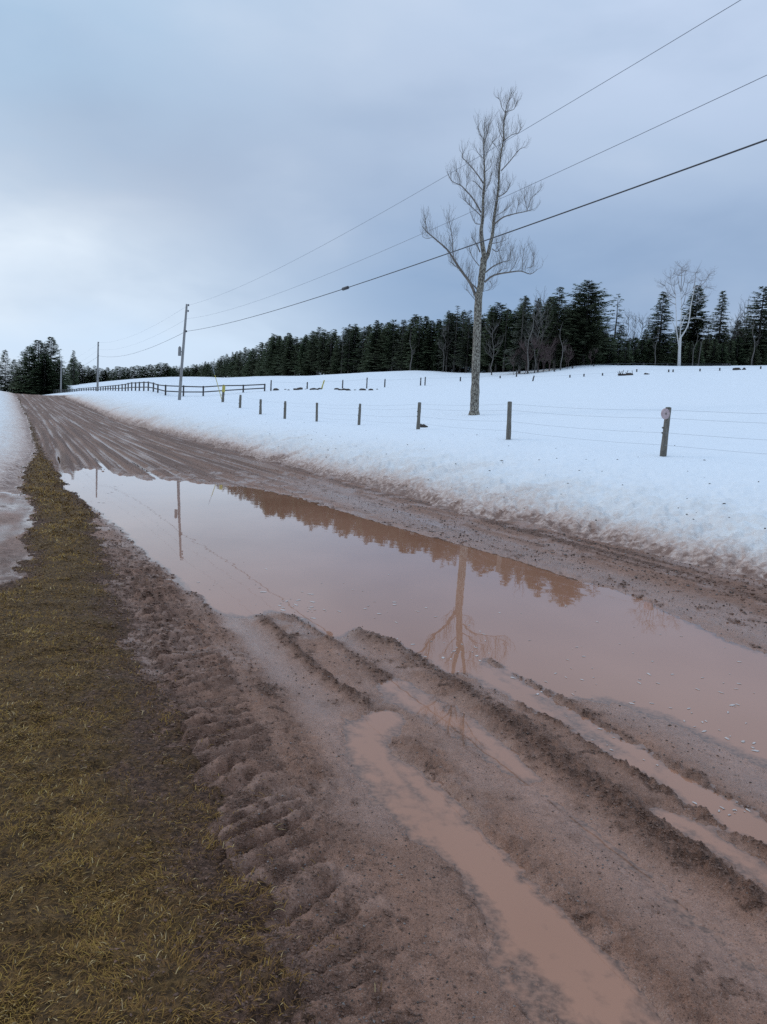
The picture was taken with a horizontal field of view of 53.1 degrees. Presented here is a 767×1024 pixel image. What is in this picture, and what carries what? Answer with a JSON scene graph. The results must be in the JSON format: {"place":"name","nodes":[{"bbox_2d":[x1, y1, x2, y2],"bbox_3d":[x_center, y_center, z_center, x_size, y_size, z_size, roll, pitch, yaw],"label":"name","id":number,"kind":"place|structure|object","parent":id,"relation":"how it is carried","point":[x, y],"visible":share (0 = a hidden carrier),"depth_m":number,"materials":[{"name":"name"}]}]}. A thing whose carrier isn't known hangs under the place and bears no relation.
{"place":"outdoors","nodes":[
{"label":"outdoors","id":0,"kind":"place"},
{"bbox_2d":[0,391,36,494],"bbox_3d":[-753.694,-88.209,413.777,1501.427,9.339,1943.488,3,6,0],"label":"snow bank","id":1,"kind":"structure","parent":0,"point":[17,447],"depth_m":30.00,"materials":[{"name":"white snow"}]},
{"bbox_2d":[0,349,13,391],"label":"conifer tree","id":2,"kind":"object","parent":1,"relation":"on","point":[5,383],"visible":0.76,"depth_m":258.93,"materials":[{"name":"green plant"}]},
{"bbox_2d":[0,398,400,1023],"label":"verge ground","id":3,"kind":"structure","parent":0,"point":[172,980],"depth_m":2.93,"materials":[{"name":"green plant"}]},
{"bbox_2d":[0,493,34,582],"bbox_3d":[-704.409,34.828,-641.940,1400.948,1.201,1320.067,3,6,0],"label":"icy snow patch","id":4,"kind":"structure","parent":3,"relation":"on","point":[16,511],"depth_m":9.95,"materials":[{"name":"white snow"}]},
{"bbox_2d":[0,394,766,1023],"bbox_3d":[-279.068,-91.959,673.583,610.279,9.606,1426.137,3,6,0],"label":"muddy road","id":5,"kind":"structure","parent":0,"point":[72,434],"depth_m":3.47,"materials":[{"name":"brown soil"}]},
{"bbox_2d":[0,510,766,1023],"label":"mud clods","id":6,"kind":"object","parent":5,"relation":"on","point":[294,930],"visible":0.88,"depth_m":3.27,"materials":[{"name":"soil"}]},
{"bbox_2d":[57,457,766,1023],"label":"puddle water","id":7,"kind":"structure","parent":5,"relation":"on","point":[235,549],"depth_m":5.71,"materials":[{"name":"brown liquid"}]},
{"bbox_2d":[83,486,757,815],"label":"foam flecks","id":8,"kind":"object","parent":7,"relation":"on","point":[742,741],"visible":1,"depth_m":5.14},
{"bbox_2d":[0,0,766,386],"label":"sky","id":9,"kind":"structure","parent":0,"point":[158,158],"materials":[{"name":"blue"}]},
{"bbox_2d":[44,365,766,582],"bbox_3d":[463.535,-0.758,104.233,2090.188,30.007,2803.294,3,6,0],"label":"snow field","id":10,"kind":"structure","parent":0,"point":[544,487],"depth_m":25.95,"materials":[{"name":"white snow"}]},
{"bbox_2d":[7,346,36,393],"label":"conifer tree","id":11,"kind":"object","parent":10,"relation":"on","point":[17,373],"visible":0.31,"depth_m":251.51,"materials":[{"name":"green plant"}]},
{"bbox_2d":[9,340,56,393],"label":"conifer tree","id":12,"kind":"object","parent":10,"relation":"on","point":[33,357],"visible":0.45,"depth_m":247.69,"materials":[{"name":"green plant"}]},
{"bbox_2d":[18,353,69,394],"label":"conifer tree","id":13,"kind":"object","parent":10,"relation":"on","point":[44,382],"visible":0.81,"depth_m":244.46,"materials":[{"name":"green plant"}]},
{"bbox_2d":[29,337,72,391],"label":"conifer tree","id":14,"kind":"object","parent":10,"relation":"on","point":[52,348],"visible":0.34,"depth_m":250.37,"materials":[{"name":"green plant"}]},
{"bbox_2d":[48,360,67,391],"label":"conifer tree","id":15,"kind":"object","parent":10,"relation":"on","point":[56,372],"visible":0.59,"depth_m":247.04,"materials":[{"name":"green plant"}]},
{"bbox_2d":[67,350,79,384],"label":"conifer tree","id":16,"kind":"object","parent":10,"relation":"on","point":[73,373],"visible":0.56,"depth_m":296.19,"materials":[{"name":"green plant"}]},
{"bbox_2d":[96,342,98,390],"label":"utility pole","id":17,"kind":"object","parent":10,"relation":"on","point":[97,389],"visible":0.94,"depth_m":148.03,"materials":[{"name":"grey wood"}]},
{"bbox_2d":[87,75,766,357],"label":"overhead wire","id":18,"kind":"object","parent":17,"relation":"attached to","point":[533,183],"visible":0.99,"depth_m":16.65,"materials":[{"name":"black metal"}]},
{"bbox_2d":[56,381,265,395],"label":"rail fence","id":19,"kind":"object","parent":10,"relation":"on","point":[144,387],"visible":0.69,"depth_m":94.55,"materials":[{"name":"brown wood"}]},
{"bbox_2d":[178,304,188,399],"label":"utility pole","id":20,"kind":"object","parent":10,"relation":"on","point":[182,359],"visible":0.95,"depth_m":71.80,"materials":[{"name":"grey wood"}]},
{"bbox_2d":[71,0,740,359],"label":"overhead wire","id":21,"kind":"object","parent":20,"relation":"attached to","point":[511,137],"visible":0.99,"depth_m":17.33,"materials":[{"name":"black metal"}]},
{"bbox_2d":[72,139,766,369],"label":"overhead cable","id":22,"kind":"object","parent":20,"relation":"attached to","point":[345,288],"visible":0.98,"depth_m":16.55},
{"bbox_2d":[243,348,255,376],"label":"spruce tree","id":23,"kind":"object","parent":10,"relation":"on","point":[250,363],"visible":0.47,"depth_m":258.68,"materials":[{"name":"green plant"}]},
{"bbox_2d":[246,346,260,375],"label":"spruce tree","id":24,"kind":"object","parent":10,"relation":"on","point":[255,363],"visible":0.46,"depth_m":255.99,"materials":[{"name":"green plant"}]},
{"bbox_2d":[260,334,281,375],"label":"spruce tree","id":25,"kind":"object","parent":10,"relation":"on","point":[272,344],"visible":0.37,"depth_m":230.58,"materials":[{"name":"green plant"}]},
{"bbox_2d":[268,336,284,375],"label":"spruce tree","id":26,"kind":"object","parent":10,"relation":"on","point":[277,349],"visible":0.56,"depth_m":226.99,"materials":[{"name":"green plant"}]},
{"bbox_2d":[272,336,288,372],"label":"spruce tree","id":27,"kind":"object","parent":10,"relation":"on","point":[282,347],"visible":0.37,"depth_m":223.63,"materials":[{"name":"green plant"}]},
{"bbox_2d":[278,335,296,375],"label":"spruce tree","id":28,"kind":"object","parent":10,"relation":"on","point":[287,372],"visible":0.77,"depth_m":216.26,"materials":[{"name":"green plant"}]},
{"bbox_2d":[276,338,300,370],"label":"spruce tree","id":29,"kind":"object","parent":10,"relation":"on","point":[295,340],"visible":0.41,"depth_m":216.27,"materials":[{"name":"green plant"}]},
{"bbox_2d":[292,334,308,375],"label":"spruce tree","id":30,"kind":"object","parent":10,"relation":"on","point":[303,346],"visible":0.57,"depth_m":205.11,"materials":[{"name":"green plant"}]},
{"bbox_2d":[301,331,315,375],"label":"spruce tree","id":31,"kind":"object","parent":10,"relation":"on","point":[311,347],"visible":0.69,"depth_m":201.54,"materials":[{"name":"green plant"}]},
{"bbox_2d":[298,335,321,375],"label":"spruce tree","id":32,"kind":"object","parent":10,"relation":"on","point":[308,372],"visible":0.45,"depth_m":202.62,"materials":[{"name":"green plant"}]},
{"bbox_2d":[306,327,325,374],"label":"spruce tree","id":33,"kind":"object","parent":10,"relation":"on","point":[317,335],"visible":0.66,"depth_m":198.37,"materials":[{"name":"green plant"}]},
{"bbox_2d":[314,329,329,374],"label":"spruce tree","id":34,"kind":"object","parent":10,"relation":"on","point":[319,356],"visible":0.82,"depth_m":195.32,"materials":[{"name":"green plant"}]},
{"bbox_2d":[317,333,339,374],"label":"spruce tree","id":35,"kind":"object","parent":10,"relation":"on","point":[325,369],"visible":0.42,"depth_m":194.44,"materials":[{"name":"green plant"}]},
{"bbox_2d":[326,335,343,373],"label":"spruce tree","id":36,"kind":"object","parent":10,"relation":"on","point":[334,361],"visible":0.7,"depth_m":188.33,"materials":[{"name":"green plant"}]},
{"bbox_2d":[332,327,350,373],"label":"spruce tree","id":37,"kind":"object","parent":10,"relation":"on","point":[342,350],"visible":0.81,"depth_m":185.59,"materials":[{"name":"green plant"}]},
{"bbox_2d":[331,327,354,373],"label":"spruce tree","id":38,"kind":"object","parent":10,"relation":"on","point":[347,330],"visible":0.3,"depth_m":188.00,"materials":[{"name":"green plant"}]},
{"bbox_2d":[339,324,356,373],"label":"spruce tree","id":39,"kind":"object","parent":10,"relation":"on","point":[349,342],"visible":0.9,"depth_m":183.55,"materials":[{"name":"green plant"}]},
{"bbox_2d":[335,326,362,373],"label":"spruce tree","id":40,"kind":"object","parent":10,"relation":"on","point":[351,356],"visible":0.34,"depth_m":185.54,"materials":[{"name":"green plant"}]},
{"bbox_2d":[340,324,363,372],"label":"spruce tree","id":41,"kind":"object","parent":10,"relation":"on","point":[356,339],"visible":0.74,"depth_m":183.47,"materials":[{"name":"green plant"}]},
{"bbox_2d":[353,327,367,372],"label":"spruce tree","id":42,"kind":"object","parent":10,"relation":"on","point":[361,352],"visible":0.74,"depth_m":180.04,"materials":[{"name":"green plant"}]},
{"bbox_2d":[349,326,372,371],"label":"spruce tree","id":43,"kind":"object","parent":10,"relation":"on","point":[364,335],"visible":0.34,"depth_m":181.03,"materials":[{"name":"green plant"}]},
{"bbox_2d":[358,320,385,371],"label":"spruce tree","id":44,"kind":"object","parent":10,"relation":"on","point":[374,335],"visible":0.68,"depth_m":172.97,"materials":[{"name":"green plant"}]},
{"bbox_2d":[366,323,404,370],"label":"spruce tree","id":45,"kind":"object","parent":10,"relation":"on","point":[381,365],"visible":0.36,"depth_m":169.63,"materials":[{"name":"green plant"}]},
{"bbox_2d":[270,376,500,390],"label":"wire fence","id":46,"kind":"object","parent":10,"relation":"on","point":[364,379],"visible":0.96,"depth_m":98.78,"materials":[{"name":"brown wood"}]},
{"bbox_2d":[379,319,400,370],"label":"spruce tree","id":47,"kind":"object","parent":10,"relation":"on","point":[391,347],"visible":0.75,"depth_m":166.27,"materials":[{"name":"green plant"}]},
{"bbox_2d":[385,320,410,370],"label":"spruce tree","id":48,"kind":"object","parent":10,"relation":"on","point":[396,342],"visible":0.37,"depth_m":164.98,"materials":[{"name":"green plant"}]},
{"bbox_2d":[391,321,406,369],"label":"spruce tree","id":49,"kind":"object","parent":10,"relation":"on","point":[400,348],"visible":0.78,"depth_m":162.80,"materials":[{"name":"green plant"}]},
{"bbox_2d":[393,327,416,370],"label":"spruce tree","id":50,"kind":"object","parent":10,"relation":"on","point":[408,339],"visible":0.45,"depth_m":160.95,"materials":[{"name":"green plant"}]},
{"bbox_2d":[392,314,427,370],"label":"spruce tree","id":51,"kind":"object","parent":10,"relation":"on","point":[414,323],"visible":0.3,"depth_m":161.47,"materials":[{"name":"green plant"}]},
{"bbox_2d":[402,316,432,370],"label":"spruce tree","id":52,"kind":"object","parent":10,"relation":"on","point":[416,336],"visible":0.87,"depth_m":155.84,"materials":[{"name":"green plant"}]},
{"bbox_2d":[409,317,432,370],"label":"spruce tree","id":53,"kind":"object","parent":10,"relation":"on","point":[425,324],"visible":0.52,"depth_m":156.21,"materials":[{"name":"green plant"}]},
{"bbox_2d":[413,320,442,370],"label":"spruce tree","id":54,"kind":"object","parent":10,"relation":"on","point":[430,329],"visible":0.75,"depth_m":155.12,"materials":[{"name":"green plant"}]},
{"bbox_2d":[431,323,444,371],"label":"spruce tree","id":55,"kind":"object","parent":10,"relation":"on","point":[437,366],"visible":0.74,"depth_m":153.46,"materials":[{"name":"green plant"}]},
{"bbox_2d":[423,313,468,371],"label":"spruce tree","id":56,"kind":"object","parent":10,"relation":"on","point":[451,330],"visible":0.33,"depth_m":154.11,"materials":[{"name":"green plant"}]},
{"bbox_2d":[433,310,458,371],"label":"spruce tree","id":57,"kind":"object","parent":10,"relation":"on","point":[448,347],"visible":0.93,"depth_m":149.16,"materials":[{"name":"green plant"}]},
{"bbox_2d":[446,306,461,371],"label":"spruce tree","id":58,"kind":"object","parent":10,"relation":"on","point":[454,346],"visible":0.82,"depth_m":149.14,"materials":[{"name":"green plant"}]},
{"bbox_2d":[452,310,472,372],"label":"spruce tree","id":59,"kind":"object","parent":10,"relation":"on","point":[466,366],"visible":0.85,"depth_m":145.34,"materials":[{"name":"green plant"}]},
{"bbox_2d":[450,319,487,367],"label":"spruce tree","id":60,"kind":"object","parent":10,"relation":"on","point":[470,332],"visible":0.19,"depth_m":145.88,"materials":[{"name":"green plant"}]},
{"bbox_2d":[419,85,546,414],"bbox_3d":[6.185,-16.581,48.558,8.014,21.158,4.153,3,6,0],"label":"bare tree","id":61,"kind":"object","parent":10,"relation":"on","point":[475,374],"visible":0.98,"depth_m":48.38,"materials":[{"name":"grey plant"}]},
{"bbox_2d":[471,309,504,372],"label":"spruce tree","id":62,"kind":"object","parent":10,"relation":"on","point":[484,367],"visible":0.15,"depth_m":143.77,"materials":[{"name":"green plant"}]},
{"bbox_2d":[480,307,502,372],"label":"spruce tree","id":63,"kind":"object","parent":10,"relation":"on","point":[486,338],"visible":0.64,"depth_m":138.36,"materials":[{"name":"green plant"}]},
{"bbox_2d":[221,385,762,456],"bbox_3d":[-1.917,-5.427,38.334,1.736,3.490,59.876,0,7,-23],"label":"wire fence","id":64,"kind":"object","parent":10,"relation":"on","point":[665,413],"visible":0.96,"depth_m":22.74,"materials":[{"name":"grey wood"}]},
{"bbox_2d":[470,302,514,371],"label":"spruce tree","id":65,"kind":"object","parent":10,"relation":"on","point":[497,310],"visible":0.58,"depth_m":137.93,"materials":[{"name":"green plant"}]},
{"bbox_2d":[482,318,503,374],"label":"leafless tree","id":66,"kind":"object","parent":10,"relation":"on","point":[488,330],"visible":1,"depth_m":125.67,"materials":[{"name":"grey plant"}]},
{"bbox_2d":[480,309,513,371],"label":"spruce tree","id":67,"kind":"object","parent":10,"relation":"on","point":[500,367],"visible":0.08,"depth_m":141.42,"materials":[{"name":"green plant"}]},
{"bbox_2d":[493,308,514,371],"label":"spruce tree","id":68,"kind":"object","parent":10,"relation":"on","point":[505,337],"visible":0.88,"depth_m":134.99,"materials":[{"name":"green plant"}]},
{"bbox_2d":[496,310,526,371],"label":"spruce tree","id":69,"kind":"object","parent":10,"relation":"on","point":[514,318],"visible":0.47,"depth_m":135.17,"materials":[{"name":"green plant"}]},
{"bbox_2d":[502,295,534,373],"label":"spruce tree","id":70,"kind":"object","parent":10,"relation":"on","point":[520,362],"visible":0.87,"depth_m":123.56,"materials":[{"name":"green plant"}]},
{"bbox_2d":[502,298,539,370],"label":"spruce tree","id":71,"kind":"object","parent":10,"relation":"on","point":[529,307],"visible":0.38,"depth_m":133.50,"materials":[{"name":"green plant"}]},
{"bbox_2d":[519,298,545,369],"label":"spruce tree","id":72,"kind":"object","parent":10,"relation":"on","point":[535,335],"visible":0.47,"depth_m":131.94,"materials":[{"name":"green plant"}]},
{"bbox_2d":[526,304,548,372],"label":"leafless tree","id":73,"kind":"object","parent":10,"relation":"on","point":[537,322],"visible":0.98,"depth_m":121.68,"materials":[{"name":"grey plant"}]},
{"bbox_2d":[525,288,555,371],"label":"leafless tree","id":74,"kind":"object","parent":10,"relation":"on","point":[541,323],"visible":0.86,"depth_m":124.53,"materials":[{"name":"grey plant"}]},
{"bbox_2d":[533,305,557,369],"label":"spruce tree","id":75,"kind":"object","parent":10,"relation":"on","point":[544,324],"visible":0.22,"depth_m":132.91,"materials":[{"name":"green plant"}]},
{"bbox_2d":[529,296,564,369],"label":"spruce tree","id":76,"kind":"object","parent":10,"relation":"on","point":[548,300],"visible":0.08,"depth_m":134.89,"materials":[{"name":"green plant"}]},
{"bbox_2d":[531,287,578,368],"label":"spruce tree","id":77,"kind":"object","parent":10,"relation":"on","point":[559,298],"visible":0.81,"depth_m":125.07,"materials":[{"name":"green plant"}]},
{"bbox_2d":[553,293,600,366],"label":"spruce tree","id":78,"kind":"object","parent":10,"relation":"on","point":[575,360],"visible":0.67,"depth_m":124.73,"materials":[{"name":"green plant"}]},
{"bbox_2d":[545,280,623,364],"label":"spruce tree","id":79,"kind":"object","parent":10,"relation":"on","point":[591,299],"visible":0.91,"depth_m":123.34,"materials":[{"name":"green plant"}]},
{"bbox_2d":[585,343,600,364],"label":"young spruce","id":80,"kind":"object","parent":10,"relation":"on","point":[595,361],"visible":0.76,"depth_m":124.34,"materials":[{"name":"green plant"}]},
{"bbox_2d":[599,337,619,364],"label":"young spruce","id":81,"kind":"object","parent":10,"relation":"on","point":[605,359],"visible":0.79,"depth_m":124.14,"materials":[{"name":"green plant"}]},
{"bbox_2d":[605,294,625,364],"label":"spruce tree","id":82,"kind":"object","parent":10,"relation":"on","point":[619,315],"visible":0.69,"depth_m":127.13,"materials":[{"name":"green plant"}]},
{"bbox_2d":[609,343,624,364],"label":"young spruce","id":83,"kind":"object","parent":10,"relation":"on","point":[618,346],"visible":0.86,"depth_m":123.80,"materials":[{"name":"green plant"}]},
{"bbox_2d":[617,341,634,364],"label":"young spruce","id":84,"kind":"object","parent":10,"relation":"on","point":[625,351],"visible":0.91,"depth_m":123.67,"materials":[{"name":"green plant"}]},
{"bbox_2d":[623,337,642,364],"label":"young spruce","id":85,"kind":"object","parent":10,"relation":"on","point":[632,342],"visible":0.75,"depth_m":125.01,"materials":[{"name":"green plant"}]},
{"bbox_2d":[633,339,649,364],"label":"young spruce","id":86,"kind":"object","parent":10,"relation":"on","point":[641,343],"visible":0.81,"depth_m":124.99,"materials":[{"name":"green plant"}]},
{"bbox_2d":[638,339,660,365],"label":"young spruce","id":87,"kind":"object","parent":10,"relation":"on","point":[651,355],"visible":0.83,"depth_m":124.70,"materials":[{"name":"green plant"}]},
{"bbox_2d":[648,343,665,365],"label":"young spruce","id":88,"kind":"object","parent":10,"relation":"on","point":[660,357],"visible":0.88,"depth_m":124.19,"materials":[{"name":"green plant"}]},
{"bbox_2d":[640,291,679,365],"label":"spruce tree","id":89,"kind":"object","parent":10,"relation":"on","point":[663,337],"visible":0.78,"depth_m":124.80,"materials":[{"name":"green plant"}]},
{"bbox_2d":[666,343,677,365],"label":"young spruce","id":90,"kind":"object","parent":10,"relation":"on","point":[674,356],"visible":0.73,"depth_m":125.22,"materials":[{"name":"green plant"}]},
{"bbox_2d":[657,258,716,365],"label":"birch tree","id":91,"kind":"object","parent":10,"relation":"on","point":[680,338],"visible":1,"depth_m":120.83,"materials":[{"name":"white plant"}]},
{"bbox_2d":[675,342,699,365],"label":"young spruce","id":92,"kind":"object","parent":10,"relation":"on","point":[685,360],"visible":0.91,"depth_m":123.93,"materials":[{"name":"green plant"}]},
{"bbox_2d":[669,285,715,361],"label":"spruce tree","id":93,"kind":"object","parent":10,"relation":"on","point":[690,335],"visible":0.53,"depth_m":130.52,"materials":[{"name":"green plant"}]},
{"bbox_2d":[687,341,704,365],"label":"young spruce","id":94,"kind":"object","parent":10,"relation":"on","point":[700,352],"visible":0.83,"depth_m":123.79,"materials":[{"name":"green plant"}]},
{"bbox_2d":[697,339,712,365],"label":"young spruce","id":95,"kind":"object","parent":10,"relation":"on","point":[705,341],"visible":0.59,"depth_m":125.85,"materials":[{"name":"green plant"}]},
{"bbox_2d":[702,339,721,365],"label":"young spruce","id":96,"kind":"object","parent":10,"relation":"on","point":[709,357],"visible":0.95,"depth_m":124.45,"materials":[{"name":"green plant"}]},
{"bbox_2d":[702,291,733,358],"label":"spruce tree","id":97,"kind":"object","parent":10,"relation":"on","point":[719,335],"visible":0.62,"depth_m":126.87,"materials":[{"name":"green plant"}]},
{"bbox_2d":[710,343,731,365],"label":"young spruce","id":98,"kind":"object","parent":10,"relation":"on","point":[723,358],"visible":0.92,"depth_m":124.21,"materials":[{"name":"green plant"}]},
{"bbox_2d":[724,340,739,365],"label":"young spruce","id":99,"kind":"object","parent":10,"relation":"on","point":[731,345],"visible":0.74,"depth_m":125.06,"materials":[{"name":"green plant"}]},
{"bbox_2d":[729,337,749,365],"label":"young spruce","id":100,"kind":"object","parent":10,"relation":"on","point":[738,350],"visible":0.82,"depth_m":125.58,"materials":[{"name":"green plant"}]},
{"bbox_2d":[732,286,766,355],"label":"spruce tree","id":101,"kind":"object","parent":10,"relation":"on","point":[762,319],"visible":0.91,"depth_m":124.86,"materials":[{"name":"green plant"}]},
{"bbox_2d":[745,343,761,365],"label":"young spruce","id":102,"kind":"object","parent":10,"relation":"on","point":[755,360],"visible":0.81,"depth_m":124.00,"materials":[{"name":"green plant"}]},
{"bbox_2d":[756,339,766,364],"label":"young spruce","id":103,"kind":"object","parent":10,"relation":"on","point":[763,358],"visible":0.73,"depth_m":124.86,"materials":[{"name":"green plant"}]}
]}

